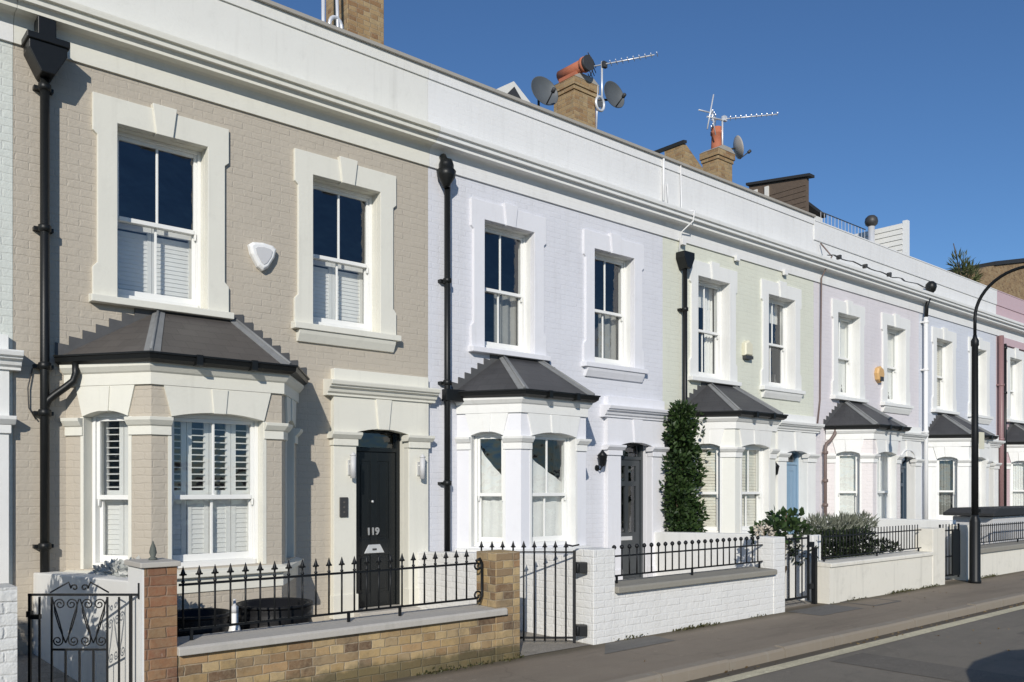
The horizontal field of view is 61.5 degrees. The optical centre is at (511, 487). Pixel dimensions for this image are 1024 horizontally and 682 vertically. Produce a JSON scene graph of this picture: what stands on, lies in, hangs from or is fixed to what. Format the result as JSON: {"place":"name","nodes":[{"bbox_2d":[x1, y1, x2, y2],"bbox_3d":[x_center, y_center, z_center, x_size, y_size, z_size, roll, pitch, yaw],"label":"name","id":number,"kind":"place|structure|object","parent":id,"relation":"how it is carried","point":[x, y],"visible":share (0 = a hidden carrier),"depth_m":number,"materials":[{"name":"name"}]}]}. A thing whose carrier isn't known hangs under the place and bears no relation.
{"place":"outdoors","nodes":[
{"label":"outdoors","id":0,"kind":"place"},
{"bbox_2d":[17,578,953,681],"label":"front garden ground","id":1,"kind":"structure","parent":0,"point":[58,674],"depth_m":7.92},
{"bbox_2d":[0,0,23,584],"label":"terraced house","id":2,"kind":"structure","parent":1,"relation":"on","point":[11,359],"depth_m":8.11,"materials":[{"name":"white brick"}]},
{"bbox_2d":[33,571,127,681],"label":"dividing wall","id":3,"kind":"structure","parent":1,"relation":"on","point":[46,582],"depth_m":6.94,"materials":[{"name":"white paint"}]},
{"bbox_2d":[88,555,140,577],"bbox_3d":[-3.163,1.038,7.168,0.513,1.023,1.724,0,0,-36],"label":"silver bush","id":4,"kind":"object","parent":1,"relation":"on","point":[113,566],"visible":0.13,"depth_m":7.25,"materials":[{"name":"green plant"}]},
{"bbox_2d":[177,608,228,636],"bbox_3d":[-2.482,1.290,6.775,0.532,0.611,0.532,0,0,-41],"label":"planter tub","id":5,"kind":"object","parent":1,"relation":"on","point":[206,617],"visible":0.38,"depth_m":6.62,"materials":[{"name":"black plastic"}]},
{"bbox_2d":[13,0,440,654],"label":"terraced house","id":6,"kind":"structure","parent":1,"relation":"on","point":[193,388],"depth_m":9.32,"materials":[{"name":"beige brick"}]},
{"bbox_2d":[92,412,127,567],"bbox_3d":[-3.896,0.020,8.544,0.503,1.560,0.209,0,0,14],"label":"window","id":7,"kind":"structure","parent":6,"relation":"in","point":[109,507],"depth_m":8.60,"materials":[{"name":"white paint"}]},
{"bbox_2d":[117,131,200,307],"bbox_3d":[-3.849,-2.823,9.267,0.924,1.747,0.248,0,0,-41],"label":"window","id":8,"kind":"structure","parent":6,"relation":"in","point":[151,268],"depth_m":9.33,"materials":[{"name":"white paint"}]},
{"bbox_2d":[171,414,257,567],"bbox_3d":[-3.082,0.020,8.816,0.938,1.560,0.209,0,0,-41],"label":"window","id":9,"kind":"structure","parent":6,"relation":"in","point":[211,527],"depth_m":8.86,"materials":[{"name":"white paint"}]},
{"bbox_2d":[247,242,275,270],"bbox_3d":[-2.827,-2.611,9.744,0.326,0.318,0.092,0,0,-41],"label":"alarm box","id":10,"kind":"object","parent":6,"relation":"attached to","point":[262,255],"visible":1,"depth_m":9.70,"materials":[{"name":"white plastic"}]},
{"bbox_2d":[321,0,343,28],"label":"tv aerial","id":11,"kind":"object","parent":6,"relation":"attached to","point":[339,23],"visible":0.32,"depth_m":12.51,"materials":[{"name":"metal"}]},
{"bbox_2d":[313,181,371,331],"bbox_3d":[-2.191,-2.823,10.699,0.924,1.747,0.248,0,0,-41],"label":"window","id":12,"kind":"structure","parent":6,"relation":"in","point":[340,299],"depth_m":10.83,"materials":[{"name":"white paint"}]},
{"bbox_2d":[339,497,347,516],"bbox_3d":[-2.029,0.240,10.380,0.110,0.240,0.027,0,0,-41],"label":"entry phone","id":13,"kind":"object","parent":6,"relation":"attached to","point":[343,506],"visible":1,"depth_m":10.37,"materials":[{"name":"grey plastic"}]},
{"bbox_2d":[348,452,355,477],"bbox_3d":[-1.932,-0.270,10.398,0.084,0.320,0.126,0,0,-41],"label":"wall lantern","id":14,"kind":"object","parent":6,"relation":"attached to","point":[352,467],"depth_m":10.36,"materials":[{"name":"white glass"}]},
{"bbox_2d":[356,451,394,607],"bbox_3d":[-1.761,0.534,10.934,0.646,1.963,0.078,0,0,-41],"label":"door","id":15,"kind":"structure","parent":6,"relation":"in","point":[375,471],"depth_m":10.94,"materials":[{"name":"black paint"}]},
{"bbox_2d":[417,454,424,478],"bbox_3d":[-1.164,-0.270,11.062,0.084,0.320,0.126,0,0,-41],"label":"wall lantern","id":16,"kind":"object","parent":6,"relation":"attached to","point":[421,468],"depth_m":11.02,"materials":[{"name":"white glass"}]},
{"bbox_2d":[228,599,240,630],"bbox_3d":[-2.191,1.238,6.789,0.130,0.715,0.127,0,0,-41],"label":"plastic bottle","id":17,"kind":"object","parent":1,"relation":"on","point":[234,615],"visible":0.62,"depth_m":6.76,"materials":[{"name":"white plastic"}]},
{"bbox_2d":[236,597,313,629],"bbox_3d":[-2.018,1.286,7.308,0.652,0.621,0.652,0,0,-41],"label":"planter tub","id":18,"kind":"object","parent":1,"relation":"on","point":[267,608],"visible":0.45,"depth_m":7.09,"materials":[{"name":"black plastic"}]},
{"bbox_2d":[418,551,572,639],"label":"dividing wall","id":19,"kind":"structure","parent":1,"relation":"on","point":[539,589],"depth_m":9.48,"materials":[{"name":"white paint"}]},
{"bbox_2d":[326,0,675,579],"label":"terraced house","id":20,"kind":"structure","parent":1,"relation":"on","point":[545,297],"depth_m":12.51,"materials":[{"name":"white paint"}]},
{"bbox_2d":[475,432,502,546],"bbox_3d":[-0.272,0.020,11.649,0.449,1.560,0.187,0,0,19],"label":"window","id":21,"kind":"structure","parent":20,"relation":"in","point":[488,481],"depth_m":11.70,"materials":[{"name":"white paint"}]},
{"bbox_2d":[485,225,525,352],"bbox_3d":[-0.213,-2.823,12.401,0.924,1.747,0.239,0,0,-41],"label":"window","id":22,"kind":"structure","parent":20,"relation":"in","point":[504,302],"depth_m":12.61,"materials":[{"name":"white paint"}]},
{"bbox_2d":[531,76,557,105],"bbox_3d":[0.606,-6.531,14.997,0.442,1.197,0.731,0,0,13],"label":"satellite dish","id":23,"kind":"object","parent":20,"relation":"attached to","point":[544,90],"visible":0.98,"depth_m":14.94,"materials":[{"name":"grey metal"}]},
{"bbox_2d":[531,433,569,545],"bbox_3d":[0.451,0.020,11.854,0.818,1.560,0.187,0,0,-41],"label":"window","id":24,"kind":"structure","parent":20,"relation":"in","point":[550,496],"depth_m":12.00,"materials":[{"name":"white paint"}]},
{"bbox_2d":[560,441,560,480],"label":"window","id":25,"kind":"structure","parent":20,"relation":"in","point":[560,441],"depth_m":12.78,"materials":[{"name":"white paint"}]},
{"bbox_2d":[595,450,607,470],"bbox_3d":[1.386,-0.415,13.311,0.170,0.330,0.210,0,0,-41],"label":"wall lantern","id":26,"kind":"object","parent":20,"relation":"attached to","point":[602,455],"depth_m":13.26,"materials":[{"name":"black metal"}]},
{"bbox_2d":[595,254,625,365],"bbox_3d":[1.444,-2.823,13.833,0.924,1.747,0.239,0,0,-41],"label":"window","id":27,"kind":"structure","parent":20,"relation":"in","point":[606,320],"depth_m":14.05,"materials":[{"name":"white paint"}]},
{"bbox_2d":[621,460,639,578],"bbox_3d":[1.868,0.534,14.076,0.646,1.963,0.057,0,0,-41],"label":"door","id":28,"kind":"structure","parent":20,"relation":"in","point":[632,538],"depth_m":14.12,"materials":[{"name":"grey paint"}]},
{"bbox_2d":[659,399,710,531],"bbox_3d":[2.870,0.060,14.331,1.098,3.082,0.674,0,0,-41],"label":"columnar ivy","id":29,"kind":"object","parent":1,"relation":"on","point":[680,490],"visible":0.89,"depth_m":14.18,"materials":[{"name":"green plant"}]},
{"bbox_2d":[554,55,825,533],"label":"terraced house","id":30,"kind":"structure","parent":1,"relation":"on","point":[741,264],"depth_m":15.73,"materials":[{"name":"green paint"}]},
{"bbox_2d":[595,86,604,128],"bbox_3d":[1.681,-7.115,16.278,0.120,0.951,0.357,0,0,36],"label":"ring bracket","id":31,"kind":"object","parent":30,"relation":"attached to","point":[598,104],"visible":0.97,"depth_m":16.22,"materials":[{"name":"metal"}]},
{"bbox_2d":[598,81,625,107],"bbox_3d":[1.862,-7.594,16.598,0.658,0.538,0.430,0,0,1],"label":"satellite dish","id":32,"kind":"object","parent":31,"relation":"attached to","point":[615,95],"visible":0.99,"depth_m":16.69,"materials":[{"name":"grey metal"}]},
{"bbox_2d":[587,52,657,108],"bbox_3d":[2.102,-7.746,16.332,1.314,1.092,0.340,0,0,16],"label":"tv aerial","id":33,"kind":"object","parent":31,"relation":"attached to","point":[603,64],"visible":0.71,"depth_m":16.40,"materials":[{"name":"metal"}]},
{"bbox_2d":[694,444,719,532],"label":"window","id":34,"kind":"structure","parent":30,"relation":"in","point":[710,493],"depth_m":14.82,"materials":[{"name":"white paint"}]},
{"bbox_2d":[698,280,720,378],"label":"window","id":35,"kind":"structure","parent":30,"relation":"in","point":[704,288],"depth_m":15.76,"materials":[{"name":"white paint"}]},
{"bbox_2d":[742,340,752,359],"bbox_3d":[4.377,-2.554,15.968,0.240,0.348,0.090,0,0,-41],"label":"alarm box","id":36,"kind":"object","parent":30,"relation":"attached to","point":[747,349],"visible":1,"depth_m":15.91,"materials":[{"name":"white plastic"}]},
{"bbox_2d":[742,445,762,532],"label":"window","id":37,"kind":"structure","parent":30,"relation":"in","point":[751,474],"depth_m":15.19,"materials":[{"name":"white paint"}]},
{"bbox_2d":[775,462,779,474],"bbox_3d":[5.018,-0.325,16.449,0.170,0.330,0.210,0,0,-41],"label":"wall lantern","id":38,"kind":"object","parent":30,"relation":"attached to","point":[777,466],"depth_m":16.38,"materials":[{"name":"black metal"}]},
{"bbox_2d":[769,298,786,388],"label":"window","id":39,"kind":"structure","parent":30,"relation":"in","point":[773,303],"depth_m":17.18,"materials":[{"name":"white paint"}]},
{"bbox_2d":[787,465,795,533],"bbox_3d":[5.495,0.534,17.220,0.646,1.963,0.050,0,0,-41],"label":"door","id":40,"kind":"structure","parent":30,"relation":"in","point":[791,469],"depth_m":17.30,"materials":[{"name":"blue paint"}]},
{"bbox_2d":[655,532,820,600],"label":"dividing wall","id":41,"kind":"structure","parent":1,"relation":"on","point":[661,538],"depth_m":13.23,"materials":[{"name":"white paint"}]},
{"bbox_2d":[753,522,775,535],"bbox_3d":[3.453,1.030,11.768,0.328,1.141,0.281,0,0,7],"label":"flowering plant","id":42,"kind":"object","parent":1,"relation":"on","point":[759,529],"visible":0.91,"depth_m":11.73,"materials":[{"name":"white plant"}]},
{"bbox_2d":[747,506,812,572],"bbox_3d":[3.845,0.948,12.313,1.307,1.426,0.709,0,0,-41],"label":"leafy shrub","id":43,"kind":"object","parent":1,"relation":"on","point":[786,521],"visible":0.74,"depth_m":12.18,"materials":[{"name":"green plant"}]},
{"bbox_2d":[700,126,929,518],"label":"terraced house","id":44,"kind":"structure","parent":1,"relation":"on","point":[870,296],"depth_m":18.60,"materials":[{"name":"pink paint"}]},
{"bbox_2d":[698,94,777,144],"bbox_3d":[4.856,-7.927,18.878,1.845,1.254,0.723,0,0,-8],"label":"tv aerial","id":45,"kind":"object","parent":44,"relation":"attached to","point":[724,118],"visible":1,"depth_m":18.82,"materials":[{"name":"metal"}]},
{"bbox_2d":[731,135,751,158],"bbox_3d":[5.050,-7.641,19.315,0.412,0.535,0.649,0,0,43],"label":"satellite dish","id":46,"kind":"object","parent":44,"relation":"on","point":[738,148],"visible":0.98,"depth_m":19.29,"materials":[{"name":"metal"}]},
{"bbox_2d":[746,173,814,211],"bbox_3d":[6.170,-6.062,19.858,0.220,2.325,1.650,0,0,-41],"label":"roof screen","id":47,"kind":"object","parent":44,"relation":"on","point":[793,190],"visible":0.26,"depth_m":19.59,"materials":[{"name":"brown wood"}]},
{"bbox_2d":[820,211,865,237],"bbox_3d":[7.699,-5.545,19.957,2.057,1.290,0.024,0,0,-41],"label":"roof railing","id":48,"kind":"object","parent":44,"relation":"on","point":[844,221],"visible":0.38,"depth_m":19.90,"materials":[{"name":"grey metal"}]},
{"bbox_2d":[838,316,851,396],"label":"window","id":49,"kind":"structure","parent":44,"relation":"in","point":[844,324],"depth_m":18.89,"materials":[{"name":"white paint"}]},
{"bbox_2d":[836,452,858,516],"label":"window","id":50,"kind":"structure","parent":44,"relation":"in","point":[847,463],"depth_m":17.94,"materials":[{"name":"white paint"}]},
{"bbox_2d":[874,366,883,382],"bbox_3d":[8.257,-2.530,19.308,0.320,0.377,0.106,0,0,-41],"label":"alarm box","id":51,"kind":"object","parent":44,"relation":"attached to","point":[879,374],"visible":1,"depth_m":19.24,"materials":[{"name":"orange plastic"}]},
{"bbox_2d":[878,452,890,517],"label":"window","id":52,"kind":"structure","parent":44,"relation":"in","point":[884,461],"depth_m":18.34,"materials":[{"name":"white paint"}]},
{"bbox_2d":[887,328,897,403],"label":"window","id":53,"kind":"structure","parent":44,"relation":"in","point":[892,335],"depth_m":20.32,"materials":[{"name":"white paint"}]},
{"bbox_2d":[900,468,904,518],"bbox_3d":[9.132,0.534,20.353,0.646,1.963,0.053,0,0,-41],"label":"door","id":54,"kind":"structure","parent":44,"relation":"in","point":[902,470],"depth_m":20.50,"materials":[{"name":"blue paint"}]},
{"bbox_2d":[786,524,877,566],"bbox_3d":[4.802,1.075,12.842,2.268,1.051,0.574,0,0,-41],"label":"hedge","id":55,"kind":"object","parent":1,"relation":"on","point":[814,530],"visible":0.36,"depth_m":12.76,"materials":[{"name":"green plant"}]},
{"bbox_2d":[802,510,879,538],"bbox_3d":[5.052,0.969,13.261,1.959,1.262,0.586,0,0,-41],"label":"lavender bush","id":56,"kind":"object","parent":1,"relation":"on","point":[842,519],"visible":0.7,"depth_m":13.10,"materials":[{"name":"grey plant"}]},
{"bbox_2d":[800,516,955,578],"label":"dividing wall","id":57,"kind":"structure","parent":1,"relation":"on","point":[893,522],"depth_m":15.58,"materials":[{"name":"white paint"}]},
{"bbox_2d":[864,536,903,553],"bbox_3d":[5.950,1.187,13.782,1.094,0.827,0.429,0,0,-41],"label":"shrub","id":58,"kind":"object","parent":1,"relation":"on","point":[888,546],"visible":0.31,"depth_m":13.71,"materials":[{"name":"green plant"}]},
{"bbox_2d":[919,260,1006,519],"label":"terraced house","id":59,"kind":"structure","parent":1,"relation":"on","point":[947,308],"depth_m":21.47,"materials":[{"name":"white paint"}]},
{"bbox_2d":[865,215,877,241],"bbox_3d":[9.521,-6.055,22.786,0.340,2.310,0.335,0,0,-41],"label":"roof cowl","id":60,"kind":"object","parent":59,"relation":"on","point":[871,222],"visible":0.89,"depth_m":22.71,"materials":[{"name":"metal"}]},
{"bbox_2d":[854,220,909,255],"bbox_3d":[9.458,-5.930,23.418,0.150,2.060,2.660,0,0,-41],"label":"roof screen","id":61,"kind":"object","parent":59,"relation":"on","point":[896,237],"visible":0.19,"depth_m":22.60,"materials":[{"name":"white paint"}]},
{"bbox_2d":[937,341,944,409],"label":"window","id":62,"kind":"structure","parent":59,"relation":"in","point":[940,345],"depth_m":22.05,"materials":[{"name":"white paint"}]},
{"bbox_2d":[937,457,956,519],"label":"window","id":63,"kind":"structure","parent":59,"relation":"in","point":[946,466],"depth_m":21.13,"materials":[{"name":"white paint"}]},
{"bbox_2d":[978,352,979,414],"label":"window","id":64,"kind":"structure","parent":59,"relation":"in","point":[978,352],"depth_m":23.45,"materials":[{"name":"white paint"}]},
{"bbox_2d":[979,459,980,506],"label":"window","id":65,"kind":"structure","parent":59,"relation":"in","point":[979,459],"depth_m":21.47,"materials":[{"name":"white paint"}]},
{"bbox_2d":[943,506,1023,543],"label":"bin store","id":66,"kind":"structure","parent":1,"relation":"on","point":[991,515],"depth_m":17.02,"materials":[{"name":"black"}]},
{"bbox_2d":[996,290,1023,505],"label":"terraced house","id":67,"kind":"structure","parent":1,"relation":"on","point":[1010,382],"depth_m":24.20,"materials":[{"name":"paint"}]},
{"bbox_2d":[946,243,982,282],"bbox_3d":[13.352,-6.026,25.399,0.981,2.058,1.730,0,0,39],"label":"tree","id":68,"kind":"object","parent":67,"relation":"on","point":[969,268],"visible":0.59,"depth_m":25.15,"materials":[{"name":"green plant"}]},
{"bbox_2d":[1010,360,1014,419],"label":"window","id":69,"kind":"structure","parent":67,"relation":"in","point":[1012,363],"depth_m":25.18,"materials":[{"name":"white paint"}]},
{"bbox_2d":[1011,461,1023,505],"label":"window","id":70,"kind":"structure","parent":67,"relation":"in","point":[1017,467],"depth_m":24.24,"materials":[{"name":"white paint"}]},
{"bbox_2d":[271,0,1023,269],"label":"sky","id":71,"kind":"structure","parent":0,"point":[898,111],"materials":[{"name":"blue"}]},
{"bbox_2d":[380,571,1023,681],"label":"pavement","id":72,"kind":"structure","parent":0,"point":[591,663],"depth_m":8.98,"materials":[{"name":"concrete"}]},
{"bbox_2d":[0,583,16,681],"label":"garden wall","id":73,"kind":"structure","parent":72,"relation":"on","point":[8,632],"depth_m":5.33,"materials":[{"name":"white paint"}]},
{"bbox_2d":[124,550,519,681],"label":"garden wall","id":74,"kind":"structure","parent":72,"relation":"on","point":[380,647],"depth_m":6.80,"materials":[{"name":"yellow brick"}]},
{"bbox_2d":[26,582,139,681],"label":"iron gate","id":75,"kind":"structure","parent":74,"relation":"attached to","point":[30,615],"depth_m":5.88,"materials":[{"name":"black metal"}]},
{"bbox_2d":[148,541,156,559],"bbox_3d":[-2.534,0.444,6.070,0.060,0.135,0.060,0,0,-41],"label":"pier finial","id":76,"kind":"object","parent":74,"relation":"on","point":[152,552],"visible":1,"depth_m":6.05,"materials":[{"name":"stone"}]},
{"bbox_2d":[179,549,482,639],"bbox_3d":[-1.328,0.835,7.072,2.796,0.540,0.036,0,0,-41],"label":"iron railing","id":77,"kind":"object","parent":74,"relation":"on","point":[302,566],"visible":1,"depth_m":6.93,"materials":[{"name":"black metal"}]},
{"bbox_2d":[520,642,591,655],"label":"path","id":78,"kind":"structure","parent":72,"relation":"on","point":[549,649],"depth_m":8.50,"materials":[{"name":"grey concrete"}]},
{"bbox_2d":[605,636,674,653],"bbox_3d":[1.196,1.596,8.750,1.150,0.001,0.380,0,0,-41],"label":"pavement patch","id":79,"kind":"object","parent":72,"relation":"on","point":[612,647],"visible":1,"depth_m":8.79,"materials":[{"name":"concrete"}]},
{"bbox_2d":[574,536,784,644],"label":"garden wall","id":80,"kind":"structure","parent":72,"relation":"on","point":[608,609],"depth_m":9.56,"materials":[{"name":"white paint"}]},
{"bbox_2d":[479,541,587,642],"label":"iron gate","id":81,"kind":"structure","parent":80,"relation":"attached to","point":[580,629],"depth_m":8.78,"materials":[{"name":"black metal"}]},
{"bbox_2d":[612,536,762,582],"bbox_3d":[2.132,0.819,10.061,2.820,0.412,0.049,0,0,-41],"label":"iron railing","id":82,"kind":"object","parent":80,"relation":"on","point":[651,544],"visible":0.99,"depth_m":9.95,"materials":[{"name":"black metal"}]},
{"bbox_2d":[785,535,816,603],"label":"iron gate","id":83,"kind":"structure","parent":80,"relation":"attached to","point":[812,585],"depth_m":11.70,"materials":[{"name":"black metal"}]},
{"bbox_2d":[416,574,997,675],"bbox_3d":[3.111,1.573,10.636,14.948,0.065,0.118,0,0,-41],"label":"moss","id":84,"kind":"object","parent":72,"relation":"on","point":[709,623],"visible":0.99,"depth_m":9.58,"materials":[{"name":"green plant"}]},
{"bbox_2d":[788,604,860,615],"bbox_3d":[4.091,1.597,11.211,1.074,0.001,0.503,0,0,-41],"label":"pavement patch","id":85,"kind":"object","parent":72,"relation":"on","point":[823,610],"visible":1,"depth_m":11.23,"materials":[{"name":"concrete"}]},
{"bbox_2d":[842,597,899,605],"bbox_3d":[5.012,1.596,12.020,0.760,0.006,0.520,0,0,-41],"label":"pavement patch","id":86,"kind":"object","parent":72,"relation":"on","point":[872,601],"visible":0.97,"depth_m":12.01,"materials":[{"name":"grey concrete"}]},
{"bbox_2d":[810,527,944,603],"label":"garden wall","id":87,"kind":"structure","parent":72,"relation":"on","point":[847,578],"depth_m":12.84,"materials":[{"name":"beige paint"}]},
{"bbox_2d":[821,524,920,561],"bbox_3d":[5.462,0.818,12.937,3.100,0.435,0.020,0,0,-41],"label":"iron railing","id":88,"kind":"object","parent":87,"relation":"on","point":[865,533],"visible":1,"depth_m":12.81,"materials":[{"name":"black metal"}]},
{"bbox_2d":[939,523,959,576],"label":"iron gate","id":89,"kind":"structure","parent":87,"relation":"attached to","point":[955,555],"depth_m":14.60,"materials":[{"name":"black metal"}]},
{"bbox_2d":[950,524,1023,580],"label":"garden wall","id":90,"kind":"structure","parent":72,"relation":"on","point":[999,558],"depth_m":15.50,"materials":[{"name":"beige paint"}]},
{"bbox_2d":[981,521,1023,542],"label":"iron railing","id":91,"kind":"object","parent":90,"relation":"on","point":[1002,524],"visible":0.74,"depth_m":16.21,"materials":[{"name":"black metal"}]},
{"bbox_2d":[968,265,1023,583],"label":"street lamp","id":92,"kind":"object","parent":72,"relation":"on","point":[977,440],"visible":1,"depth_m":14.32,"materials":[{"name":"black metal"}]},
{"bbox_2d":[809,202,825,221],"bbox_3d":[6.767,-5.705,19.977,0.880,1.610,0.650,0,0,-41],"label":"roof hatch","id":93,"kind":"object","parent":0,"point":[813,209],"visible":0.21,"depth_m":19.84,"materials":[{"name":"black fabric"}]},
{"bbox_2d":[686,602,1023,681],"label":"road","id":94,"kind":"structure","parent":0,"point":[959,646],"depth_m":8.74,"materials":[{"name":"grey asphalt"}]},
{"bbox_2d":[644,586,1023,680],"bbox_3d":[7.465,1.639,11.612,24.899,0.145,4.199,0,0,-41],"label":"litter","id":95,"kind":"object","parent":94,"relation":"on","point":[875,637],"visible":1,"depth_m":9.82,"materials":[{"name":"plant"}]},
{"bbox_2d":[708,605,1023,681],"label":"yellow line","id":96,"kind":"object","parent":94,"relation":"on","point":[822,656],"depth_m":9.05,"materials":[{"name":"paint"}]},
{"bbox_2d":[833,653,1023,681],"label":"road patch","id":97,"kind":"object","parent":94,"relation":"on","point":[933,670],"visible":1,"depth_m":8.01,"materials":[{"name":"grey asphalt"}]},
{"label":"ground","id":98,"kind":"structure","parent":0,"visible":0},
{"bbox_2d":[605,592,1023,681],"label":"kerb","id":99,"kind":"structure","parent":98,"relation":"on","point":[697,670],"depth_m":8.87,"materials":[{"name":"concrete"}]},
{"bbox_2d":[947,258,1023,299],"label":"brick building","id":100,"kind":"structure","parent":98,"relation":"on","point":[1012,283],"depth_m":31.10,"materials":[{"name":"brown brick"}]}
]}

